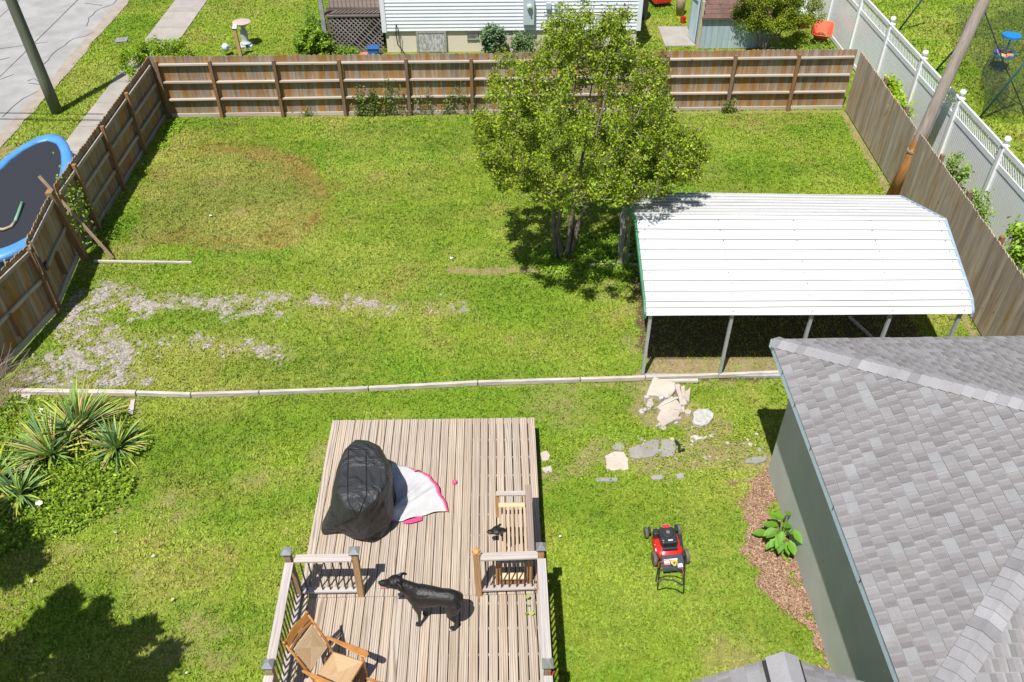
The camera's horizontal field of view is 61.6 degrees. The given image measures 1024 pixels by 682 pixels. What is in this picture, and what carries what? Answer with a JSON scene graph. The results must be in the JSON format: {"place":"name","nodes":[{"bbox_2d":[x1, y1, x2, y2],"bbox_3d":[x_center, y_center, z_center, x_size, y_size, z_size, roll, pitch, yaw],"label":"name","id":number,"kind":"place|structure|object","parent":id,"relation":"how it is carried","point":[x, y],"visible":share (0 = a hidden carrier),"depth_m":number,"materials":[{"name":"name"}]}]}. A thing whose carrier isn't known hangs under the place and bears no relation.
{"place":"outdoors","nodes":[
{"label":"outdoors","id":0,"kind":"place"},
{"bbox_2d":[0,0,120,131],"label":"road","id":1,"kind":"structure","parent":0,"point":[60,30],"depth_m":30.19,"materials":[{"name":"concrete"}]},
{"bbox_2d":[0,0,128,146],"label":"gutter","id":2,"kind":"object","parent":1,"relation":"on","point":[66,66],"visible":0.94,"depth_m":28.21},
{"bbox_2d":[0,0,173,169],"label":"verge grass","id":3,"kind":"structure","parent":0,"point":[112,31],"depth_m":27.93,"materials":[{"name":"green plant"}]},
{"bbox_2d":[114,37,128,42],"bbox_3d":[-13.654,-10.534,30.060,0.420,0.057,0.340,-4,41,-5],"label":"drain cover","id":4,"kind":"object","parent":3,"relation":"on","point":[124,39],"visible":1,"depth_m":30.01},
{"bbox_2d":[0,0,207,269],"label":"pavement","id":5,"kind":"structure","parent":0,"point":[176,19],"depth_m":27.96,"materials":[{"name":"concrete"}]},
{"bbox_2d":[0,0,1023,681],"bbox_3d":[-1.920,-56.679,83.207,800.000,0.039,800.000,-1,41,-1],"label":"ground","id":6,"kind":"structure","parent":0,"point":[698,342],"depth_m":17.32,"materials":[{"name":"green plant"}]},
{"bbox_2d":[0,443,39,498],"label":"yucca","id":7,"kind":"object","parent":6,"relation":"on","point":[4,472],"visible":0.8,"depth_m":15.01,"materials":[{"name":"green plant"}]},
{"bbox_2d":[18,394,30,403],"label":"broken slab","id":8,"kind":"object","parent":6,"relation":"on","point":[24,395],"depth_m":16.70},
{"bbox_2d":[0,456,53,519],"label":"yucca","id":9,"kind":"object","parent":6,"relation":"on","point":[14,480],"visible":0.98,"depth_m":14.74,"materials":[{"name":"green plant"}]},
{"bbox_2d":[0,246,58,372],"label":"wooden gate","id":10,"kind":"structure","parent":6,"relation":"on","point":[29,310],"depth_m":17.52,"materials":[{"name":"brown wood"}]},
{"bbox_2d":[0,342,61,420],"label":"dry brush","id":11,"kind":"object","parent":6,"relation":"on","point":[2,375],"visible":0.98,"depth_m":16.68,"materials":[{"name":"plant"}]},
{"bbox_2d":[5,0,62,114],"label":"utility pole","id":12,"kind":"object","parent":6,"relation":"on","point":[37,64],"visible":1,"depth_m":24.69,"materials":[{"name":"brown wood"}]},
{"bbox_2d":[0,134,73,262],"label":"trampoline","id":13,"kind":"object","parent":6,"relation":"on","point":[23,167],"visible":0.62,"depth_m":21.33,"materials":[{"name":"blue plastic"}]},
{"bbox_2d":[0,201,23,230],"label":"padded pole","id":14,"kind":"object","parent":13,"relation":"on","point":[13,223],"visible":1,"depth_m":19.89,"materials":[{"name":"plastic"}]},
{"bbox_2d":[0,401,92,483],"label":"yucca","id":15,"kind":"object","parent":6,"relation":"on","point":[39,446],"visible":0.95,"depth_m":15.43,"materials":[{"name":"green plant"}]},
{"bbox_2d":[45,189,88,260],"bbox_3d":[-10.088,-2.611,19.519,0.199,1.949,0.394,20,45,22],"label":"gate post","id":16,"kind":"object","parent":6,"relation":"on","point":[77,244],"visible":0.99,"depth_m":19.48,"materials":[{"name":"brown wood"}]},
{"bbox_2d":[25,196,79,308],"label":"wooden gate","id":17,"kind":"structure","parent":16,"relation":"attached to","point":[49,244],"depth_m":18.74,"materials":[{"name":"brown wood"}]},
{"bbox_2d":[15,376,131,466],"bbox_3d":[-8.049,1.320,15.654,1.992,1.067,2.007,-1,41,-1],"label":"yucca","id":18,"kind":"object","parent":6,"relation":"on","point":[78,408],"visible":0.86,"depth_m":15.90,"materials":[{"name":"green plant"}]},
{"bbox_2d":[38,175,113,258],"bbox_3d":[-9.977,-2.819,19.705,1.327,2.001,0.035,12,42,14],"label":"leaning board","id":19,"kind":"object","parent":6,"relation":"on","point":[76,217],"visible":1,"depth_m":19.75,"materials":[{"name":"brown wood"}]},
{"bbox_2d":[0,392,152,559],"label":"bed ground cover","id":20,"kind":"object","parent":6,"relation":"on","point":[82,506],"visible":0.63,"depth_m":14.97,"materials":[{"name":"green plant"}]},
{"bbox_2d":[54,56,165,248],"bbox_3d":[-10.239,-5.116,22.461,0.185,1.852,7.095,-1,41,-1],"label":"wooden fence","id":21,"kind":"object","parent":6,"relation":"on","point":[106,158],"visible":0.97,"depth_m":22.14,"materials":[{"name":"brown wood"}]},
{"bbox_2d":[52,152,103,254],"bbox_3d":[-10.037,-3.247,19.782,0.512,2.546,1.540,-1,41,-1],"label":"fence vine","id":22,"kind":"object","parent":21,"relation":"attached to","point":[76,209],"visible":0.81,"depth_m":19.93,"materials":[{"name":"green plant"}]},
{"bbox_2d":[80,415,153,476],"bbox_3d":[-7.162,1.724,15.456,1.327,0.719,1.381,-1,41,-1],"label":"yucca","id":23,"kind":"object","parent":6,"relation":"on","point":[114,439],"visible":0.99,"depth_m":15.54,"materials":[{"name":"green plant"}]},
{"bbox_2d":[126,399,135,414],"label":"broken slab","id":24,"kind":"object","parent":6,"relation":"on","point":[131,409],"depth_m":16.47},
{"bbox_2d":[89,117,187,241],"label":"fence edge weeds","id":25,"kind":"object","parent":6,"relation":"on","point":[163,142],"visible":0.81,"depth_m":24.05,"materials":[{"name":"green plant"}]},
{"bbox_2d":[93,260,191,263],"bbox_3d":[-8.620,-1.849,20.067,2.306,0.050,0.050,1,41,1],"label":"edging board","id":26,"kind":"object","parent":6,"relation":"on","point":[138,261],"visible":1,"depth_m":20.05,"materials":[{"name":"grey wood"}]},
{"bbox_2d":[114,34,205,79],"bbox_3d":[-10.998,-8.790,27.020,3.034,1.565,1.966,-1,41,-1],"label":"bush","id":27,"kind":"object","parent":6,"relation":"on","point":[177,47],"visible":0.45,"depth_m":26.68,"materials":[{"name":"green plant"}]},
{"bbox_2d":[19,278,453,386],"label":"gravel","id":28,"kind":"structure","parent":6,"relation":"on","point":[126,350],"depth_m":18.11,"materials":[{"name":"grey gravel"}]},
{"bbox_2d":[226,24,251,55],"bbox_3d":[-9.216,-10.121,28.811,0.901,1.076,0.442,-1,41,-1],"label":"wooden stake","id":29,"kind":"object","parent":6,"relation":"on","point":[234,29],"visible":0.98,"depth_m":28.72,"materials":[{"name":"yellow wood"}]},
{"bbox_2d":[221,43,228,51],"bbox_3d":[-9.646,-9.896,28.935,0.260,0.270,0.256,-1,41,-1],"label":"glass globe","id":30,"kind":"object","parent":29,"relation":"attached to","point":[224,47],"visible":1,"depth_m":28.86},
{"bbox_2d":[232,18,252,47],"bbox_3d":[-9.195,-10.547,29.490,0.620,0.835,0.620,-1,41,-1],"label":"bird bath","id":31,"kind":"object","parent":6,"relation":"on","point":[242,23],"visible":0.94,"depth_m":29.38,"materials":[{"name":"grey concrete"}]},
{"bbox_2d":[290,22,335,55],"bbox_3d":[-6.668,-10.005,28.931,1.590,1.248,1.255,-1,41,-1],"label":"bush","id":32,"kind":"object","parent":6,"relation":"on","point":[311,38],"visible":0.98,"depth_m":28.73,"materials":[{"name":"green plant"}]},
{"bbox_2d":[301,7,336,41],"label":"bush","id":33,"kind":"object","parent":6,"relation":"on","point":[314,21],"visible":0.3,"depth_m":29.06,"materials":[{"name":"green plant"}]},
{"bbox_2d":[333,42,360,57],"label":"bush","id":34,"kind":"object","parent":6,"relation":"on","point":[347,51],"visible":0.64,"depth_m":28.78,"materials":[{"name":"green plant"}]},
{"bbox_2d":[318,0,385,52],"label":"porch","id":35,"kind":"object","parent":6,"relation":"on","point":[358,21],"visible":0.83,"depth_m":28.80,"materials":[{"name":"paint"}]},
{"bbox_2d":[367,45,379,54],"bbox_3d":[-4.659,-9.751,28.936,0.410,0.330,0.310,-1,41,-1],"label":"storage box","id":36,"kind":"object","parent":6,"relation":"on","point":[372,49],"visible":0.82,"depth_m":28.81,"materials":[{"name":"blue plastic"}]},
{"bbox_2d":[9,370,778,397],"bbox_3d":[-2.167,0.880,16.897,15.248,0.100,0.304,-1,41,-1],"label":"garden edging","id":37,"kind":"object","parent":6,"relation":"on","point":[96,392],"visible":0.94,"depth_m":16.82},
{"bbox_2d":[261,418,553,681],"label":"deck","id":38,"kind":"structure","parent":6,"relation":"on","point":[492,637],"depth_m":12.95,"materials":[{"name":"brown wood"}]},
{"bbox_2d":[282,611,379,681],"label":"rocking chair","id":39,"kind":"object","parent":38,"relation":"on","point":[310,648],"visible":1,"depth_m":11.42,"materials":[{"name":"brown wood"}]},
{"bbox_2d":[321,440,395,541],"bbox_3d":[-2.472,2.261,13.736,1.174,1.131,1.983,-1,41,-1],"label":"covered grill","id":40,"kind":"object","parent":38,"relation":"on","point":[363,501],"visible":1,"depth_m":13.19,"materials":[{"name":"black plastic"}]},
{"bbox_2d":[391,462,448,523],"bbox_3d":[-1.542,2.478,14.242,1.020,0.123,1.275,-1,41,-1],"label":"cloth","id":41,"kind":"object","parent":38,"relation":"on","point":[418,493],"visible":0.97,"depth_m":14.18,"materials":[{"name":"white fabric"}]},
{"bbox_2d":[378,572,465,630],"bbox_3d":[-1.272,3.686,12.218,1.231,1.002,0.316,6,41,7],"label":"dog","id":42,"kind":"object","parent":38,"relation":"on","point":[419,596],"visible":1,"depth_m":11.98},
{"bbox_2d":[487,523,526,549],"bbox_3d":[-0.029,3.035,13.404,0.726,0.427,0.267,-1,41,-1],"label":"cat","id":43,"kind":"object","parent":38,"relation":"on","point":[496,530],"visible":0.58,"depth_m":13.28},
{"bbox_2d":[495,484,534,584],"bbox_3d":[0.033,2.987,13.272,0.575,0.678,1.410,-1,41,-1],"label":"bench","id":44,"kind":"object","parent":38,"relation":"on","point":[526,505],"visible":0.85,"depth_m":13.20,"materials":[{"name":"brown wood"}]},
{"bbox_2d":[525,574,536,634],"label":"ivy sprig","id":45,"kind":"object","parent":38,"relation":"on","point":[531,612],"visible":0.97,"depth_m":12.61,"materials":[{"name":"green plant"}]},
{"bbox_2d":[476,22,508,54],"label":"bush","id":46,"kind":"object","parent":6,"relation":"on","point":[487,36],"visible":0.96,"depth_m":28.50,"materials":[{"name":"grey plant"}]},
{"bbox_2d":[148,49,857,118],"bbox_3d":[-0.174,-7.551,25.262,20.431,1.852,0.192,-1,41,-1],"label":"wooden fence","id":47,"kind":"object","parent":6,"relation":"on","point":[220,86],"visible":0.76,"depth_m":25.25,"materials":[{"name":"brown wood"}]},
{"bbox_2d":[292,105,314,115],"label":"fence vine","id":48,"kind":"object","parent":47,"relation":"attached to","point":[305,113],"visible":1,"depth_m":25.60,"materials":[{"name":"green plant"}]},
{"bbox_2d":[351,75,394,116],"bbox_3d":[-4.090,-7.157,25.351,1.427,1.438,0.191,-1,41,-1],"label":"fence vine","id":49,"kind":"object","parent":47,"relation":"attached to","point":[360,107],"visible":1,"depth_m":25.45,"materials":[{"name":"green plant"}]},
{"bbox_2d":[387,83,473,115],"bbox_3d":[-2.497,-7.119,25.456,2.783,1.103,0.180,-1,41,-1],"label":"fence vine","id":50,"kind":"object","parent":47,"relation":"attached to","point":[442,106],"visible":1,"depth_m":25.51,"materials":[{"name":"green plant"}]},
{"bbox_2d":[718,98,739,113],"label":"fence vine","id":51,"kind":"object","parent":47,"relation":"attached to","point":[729,109],"visible":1,"depth_m":25.75,"materials":[{"name":"green plant"}]},
{"bbox_2d":[165,0,853,115],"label":"neighbor grass","id":52,"kind":"structure","parent":6,"relation":"on","point":[195,30],"depth_m":30.92,"materials":[{"name":"green plant"}]},
{"bbox_2d":[379,0,642,53],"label":"house","id":53,"kind":"structure","parent":6,"relation":"on","point":[427,26],"depth_m":28.56,"materials":[{"name":"white"}]},
{"bbox_2d":[416,31,446,52],"bbox_3d":[-2.717,-10.109,29.036,1.015,0.720,0.065,-1,41,-1],"label":"hatch door","id":54,"kind":"structure","parent":53,"relation":"in","point":[427,41],"depth_m":29.02,"materials":[{"name":"grey paint"}]},
{"bbox_2d":[507,29,537,53],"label":"bush","id":55,"kind":"object","parent":6,"relation":"on","point":[525,45],"visible":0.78,"depth_m":28.64,"materials":[{"name":"green plant"}]},
{"bbox_2d":[540,451,549,461],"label":"broken slab","id":56,"kind":"object","parent":6,"relation":"on","point":[545,455],"depth_m":15.54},
{"bbox_2d":[542,466,552,474],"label":"broken slab","id":57,"kind":"object","parent":6,"relation":"on","point":[546,470],"depth_m":15.29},
{"bbox_2d":[530,233,638,280],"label":"tree foot weeds","id":58,"kind":"object","parent":6,"relation":"on","point":[588,252],"visible":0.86,"depth_m":20.06,"materials":[{"name":"green plant"}]},
{"bbox_2d":[466,0,716,257],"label":"crape myrtle tree","id":59,"kind":"object","parent":6,"relation":"on","point":[662,134],"visible":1,"depth_m":16.80,"materials":[{"name":"green plant"}]},
{"bbox_2d":[596,477,617,481],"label":"broken slab","id":60,"kind":"object","parent":6,"relation":"on","point":[604,479],"depth_m":15.13,"materials":[{"name":"grey stone"}]},
{"bbox_2d":[590,263,637,265],"bbox_3d":[2.397,-1.774,19.981,1.176,0.050,0.060,0,41,0],"label":"edging board","id":61,"kind":"object","parent":6,"relation":"on","point":[636,264],"visible":0.51,"depth_m":19.96,"materials":[{"name":"grey wood"}]},
{"bbox_2d":[605,451,628,470],"bbox_3d":[1.886,2.172,15.471,0.430,0.082,0.452,-1,41,-1],"label":"broken slab","id":62,"kind":"object","parent":6,"relation":"on","point":[618,461],"depth_m":15.42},
{"bbox_2d":[613,443,624,450],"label":"broken slab","id":63,"kind":"object","parent":6,"relation":"on","point":[617,445],"depth_m":15.72,"materials":[{"name":"grey stone"}]},
{"bbox_2d":[618,196,631,263],"bbox_3d":[2.523,-2.472,19.305,0.243,2.002,0.233,-31,49,-30],"label":"utility post","id":64,"kind":"object","parent":6,"relation":"on","point":[624,226],"visible":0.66,"depth_m":19.44,"materials":[{"name":"grey wood"}]},
{"bbox_2d":[628,439,658,458],"bbox_3d":[2.446,2.005,15.671,0.710,0.072,0.362,-18,44,-20],"label":"broken slab","id":65,"kind":"object","parent":6,"relation":"on","point":[635,452],"depth_m":15.63,"materials":[{"name":"grey stone"}]},
{"bbox_2d":[642,0,648,19],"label":"dark bin","id":66,"kind":"object","parent":6,"relation":"on","point":[645,9],"visible":0.44,"depth_m":31.22,"materials":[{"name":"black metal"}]},
{"bbox_2d":[542,421,768,484],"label":"path weeds","id":67,"kind":"object","parent":6,"relation":"on","point":[660,466],"visible":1,"depth_m":15.59,"materials":[{"name":"green plant"}]},
{"bbox_2d":[650,475,664,479],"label":"broken slab","id":68,"kind":"object","parent":6,"relation":"on","point":[656,477],"depth_m":15.17,"materials":[{"name":"grey stone"}]},
{"bbox_2d":[646,377,675,400],"bbox_3d":[2.926,0.959,16.807,0.496,0.160,0.494,14,43,15],"label":"broken slab","id":69,"kind":"object","parent":6,"relation":"on","point":[658,387],"depth_m":16.77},
{"bbox_2d":[652,0,671,4],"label":"kayak box","id":70,"kind":"object","parent":6,"relation":"on","point":[656,2],"visible":1,"depth_m":32.33,"materials":[{"name":"red plastic"}]},
{"bbox_2d":[643,524,689,585],"bbox_3d":[2.505,3.381,13.599,0.680,0.652,1.508,1,41,1],"label":"lawn mower","id":71,"kind":"object","parent":6,"relation":"on","point":[669,553],"visible":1,"depth_m":13.77,"materials":[{"name":"red paint"}]},
{"bbox_2d":[653,396,681,412],"bbox_3d":[2.982,1.303,16.402,0.524,0.172,0.371,-24,46,-25],"label":"broken slab","id":72,"kind":"object","parent":6,"relation":"on","point":[675,405],"depth_m":16.40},
{"bbox_2d":[661,439,675,457],"bbox_3d":[2.846,1.969,15.708,0.304,0.077,0.434,-1,41,-1],"label":"broken slab","id":73,"kind":"object","parent":6,"relation":"on","point":[669,446],"depth_m":15.66,"materials":[{"name":"grey stone"}]},
{"bbox_2d":[657,409,680,426],"bbox_3d":[2.956,1.434,16.289,0.572,0.123,0.340,-23,46,-24],"label":"broken slab","id":74,"kind":"object","parent":6,"relation":"on","point":[666,418],"depth_m":16.20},
{"bbox_2d":[658,26,694,46],"bbox_3d":[5.796,-10.746,30.348,1.050,0.060,1.775,-1,41,-1],"label":"concrete pad","id":75,"kind":"object","parent":6,"relation":"on","point":[675,36],"visible":0.96,"depth_m":30.28,"materials":[{"name":"grey concrete"}]},
{"bbox_2d":[660,378,697,382],"bbox_3d":[3.297,0.791,17.030,0.781,0.050,0.085,-1,41,-1],"label":"edging board","id":76,"kind":"object","parent":6,"relation":"on","point":[693,380],"visible":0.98,"depth_m":17.00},
{"bbox_2d":[674,383,683,412],"bbox_3d":[3.252,1.109,16.635,0.090,0.158,0.700,-3,41,-4],"label":"broken slab","id":77,"kind":"object","parent":6,"relation":"on","point":[678,392],"depth_m":16.69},
{"bbox_2d":[674,439,684,451],"bbox_3d":[3.026,1.912,15.711,0.150,0.098,0.287,-17,44,-18],"label":"torn fabric","id":78,"kind":"object","parent":6,"relation":"on","point":[678,444],"visible":1,"depth_m":15.65,"materials":[{"name":"black fabric"}]},
{"bbox_2d":[676,0,685,15],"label":"rolled bag","id":79,"kind":"object","parent":6,"relation":"on","point":[680,6],"visible":1,"depth_m":31.61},
{"bbox_2d":[680,385,686,406],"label":"broken slab","id":80,"kind":"object","parent":6,"relation":"on","point":[682,388],"depth_m":16.67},
{"bbox_2d":[685,388,689,404],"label":"broken slab","id":81,"kind":"object","parent":6,"relation":"on","point":[687,395],"depth_m":16.60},
{"bbox_2d":[684,409,691,415],"bbox_3d":[3.349,1.373,16.374,0.145,0.102,0.141,-27,48,-28],"label":"fragment","id":82,"kind":"object","parent":6,"relation":"on","point":[687,412],"visible":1,"depth_m":16.34,"materials":[{"name":"beige stone"}]},
{"bbox_2d":[690,435,706,440],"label":"broken slab","id":83,"kind":"object","parent":6,"relation":"on","point":[695,438],"depth_m":15.87,"materials":[{"name":"white stone"}]},
{"bbox_2d":[692,408,713,427],"bbox_3d":[3.608,1.464,16.270,0.442,0.102,0.454,-1,41,-1],"label":"broken slab","id":84,"kind":"object","parent":6,"relation":"on","point":[705,416],"depth_m":16.22,"materials":[{"name":"white stone"}]},
{"bbox_2d":[688,0,776,48],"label":"shed","id":85,"kind":"structure","parent":6,"relation":"on","point":[711,24],"depth_m":29.20,"materials":[{"name":"blue"}]},
{"bbox_2d":[688,0,700,42],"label":"door","id":86,"kind":"structure","parent":85,"relation":"in","point":[696,3],"depth_m":29.54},
{"bbox_2d":[745,456,766,464],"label":"broken slab","id":87,"kind":"object","parent":6,"relation":"on","point":[756,460],"depth_m":15.46,"materials":[{"name":"grey stone"}]},
{"bbox_2d":[724,465,830,670],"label":"mulch","id":88,"kind":"object","parent":6,"relation":"on","point":[756,548],"visible":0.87,"depth_m":13.85,"materials":[{"name":"wood"}]},
{"bbox_2d":[752,511,801,556],"bbox_3d":[4.366,3.148,13.941,0.808,0.563,0.772,-1,41,-1],"label":"pokeweed plant","id":89,"kind":"object","parent":88,"relation":"on","point":[779,544],"visible":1,"depth_m":13.86,"materials":[{"name":"green plant"}]},
{"bbox_2d":[730,0,828,49],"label":"shrubby tree","id":90,"kind":"object","parent":6,"relation":"on","point":[781,23],"visible":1,"depth_m":28.51,"materials":[{"name":"green plant"}]},
{"bbox_2d":[617,192,974,377],"bbox_3d":[5.470,-1.646,17.938,6.110,2.548,4.630,-1,41,-1],"label":"carport","id":91,"kind":"object","parent":6,"relation":"on","point":[733,254],"visible":0.96,"depth_m":16.50,"materials":[{"name":"white metal"}]},
{"bbox_2d":[795,39,839,49],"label":"weed clump","id":92,"kind":"object","parent":6,"relation":"on","point":[814,46],"visible":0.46,"depth_m":28.98,"materials":[{"name":"green plant"}]},
{"bbox_2d":[811,20,834,44],"bbox_3d":[10.583,-10.454,29.443,0.712,0.786,1.318,13,43,14],"label":"wheelbarrow","id":93,"kind":"object","parent":6,"relation":"on","point":[827,27],"visible":0.7,"depth_m":29.41,"materials":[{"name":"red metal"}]},
{"bbox_2d":[848,315,873,336],"bbox_3d":[7.513,-0.136,18.097,0.050,0.050,1.282,-15,43,-16],"label":"brace","id":94,"kind":"object","parent":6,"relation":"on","point":[857,324],"visible":0.64,"depth_m":18.28,"materials":[{"name":"grey metal"}]},
{"bbox_2d":[768,336,1023,681],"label":"house","id":95,"kind":"structure","parent":6,"relation":"on","point":[896,469],"depth_m":11.26,"materials":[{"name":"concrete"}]},
{"bbox_2d":[689,651,863,681],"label":"porch roof","id":96,"kind":"structure","parent":95,"relation":"attached to","point":[783,666],"depth_m":8.46,"materials":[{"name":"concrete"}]},
{"bbox_2d":[881,73,913,102],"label":"bush","id":97,"kind":"object","parent":6,"relation":"on","point":[893,84],"visible":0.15,"depth_m":23.62,"materials":[{"name":"green plant"}]},
{"bbox_2d":[888,93,916,117],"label":"bush","id":98,"kind":"object","parent":6,"relation":"on","point":[903,99],"visible":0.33,"depth_m":22.64,"materials":[{"name":"green plant"}]},
{"bbox_2d":[802,0,1023,272],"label":"white fence","id":99,"kind":"object","parent":6,"relation":"on","point":[857,28],"visible":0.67,"depth_m":22.84,"materials":[{"name":"plastic"}]},
{"bbox_2d":[845,52,1023,335],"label":"wooden fence","id":100,"kind":"object","parent":6,"relation":"on","point":[994,276],"visible":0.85,"depth_m":19.80,"materials":[{"name":"brown wood"}]},
{"bbox_2d":[886,0,990,194],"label":"utility pole","id":101,"kind":"object","parent":6,"relation":"on","point":[952,68],"visible":0.87,"depth_m":20.31,"materials":[{"name":"brown wood"}]},
{"bbox_2d":[857,0,1023,187],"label":"side yard grass","id":102,"kind":"structure","parent":6,"relation":"on","point":[906,11],"depth_m":29.70,"materials":[{"name":"green plant"}]},
{"bbox_2d":[944,151,974,194],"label":"tall weeds","id":103,"kind":"object","parent":6,"relation":"on","point":[961,175],"visible":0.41,"depth_m":20.51,"materials":[{"name":"green plant"}]},
{"bbox_2d":[898,0,1023,117],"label":"netting cage","id":104,"kind":"object","parent":6,"relation":"on","point":[1007,83],"visible":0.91,"depth_m":27.32,"materials":[{"name":"black fabric"}]},
{"bbox_2d":[970,187,996,226],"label":"tall weeds","id":105,"kind":"object","parent":6,"relation":"on","point":[978,204],"visible":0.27,"depth_m":19.48,"materials":[{"name":"green plant"}]},
{"bbox_2d":[993,31,1021,72],"bbox_3d":[15.950,-9.312,27.795,0.678,1.193,0.677,-1,41,-1],"label":"disc basket","id":106,"kind":"object","parent":6,"relation":"on","point":[1010,35],"visible":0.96,"depth_m":27.55,"materials":[{"name":"blue metal"}]},
{"bbox_2d":[1003,239,1023,273],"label":"vine","id":107,"kind":"object","parent":6,"relation":"on","point":[1016,253],"visible":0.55,"depth_m":18.16,"materials":[{"name":"green plant"}]},
{"bbox_2d":[1004,214,1023,251],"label":"vine","id":108,"kind":"object","parent":6,"relation":"on","point":[1017,231],"visible":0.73,"depth_m":18.85,"materials":[{"name":"green plant"}]},
{"bbox_2d":[675,473,683,479],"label":"broken slab","id":109,"kind":"object","parent":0,"point":[679,475],"depth_m":15.20,"materials":[{"name":"grey stone"}]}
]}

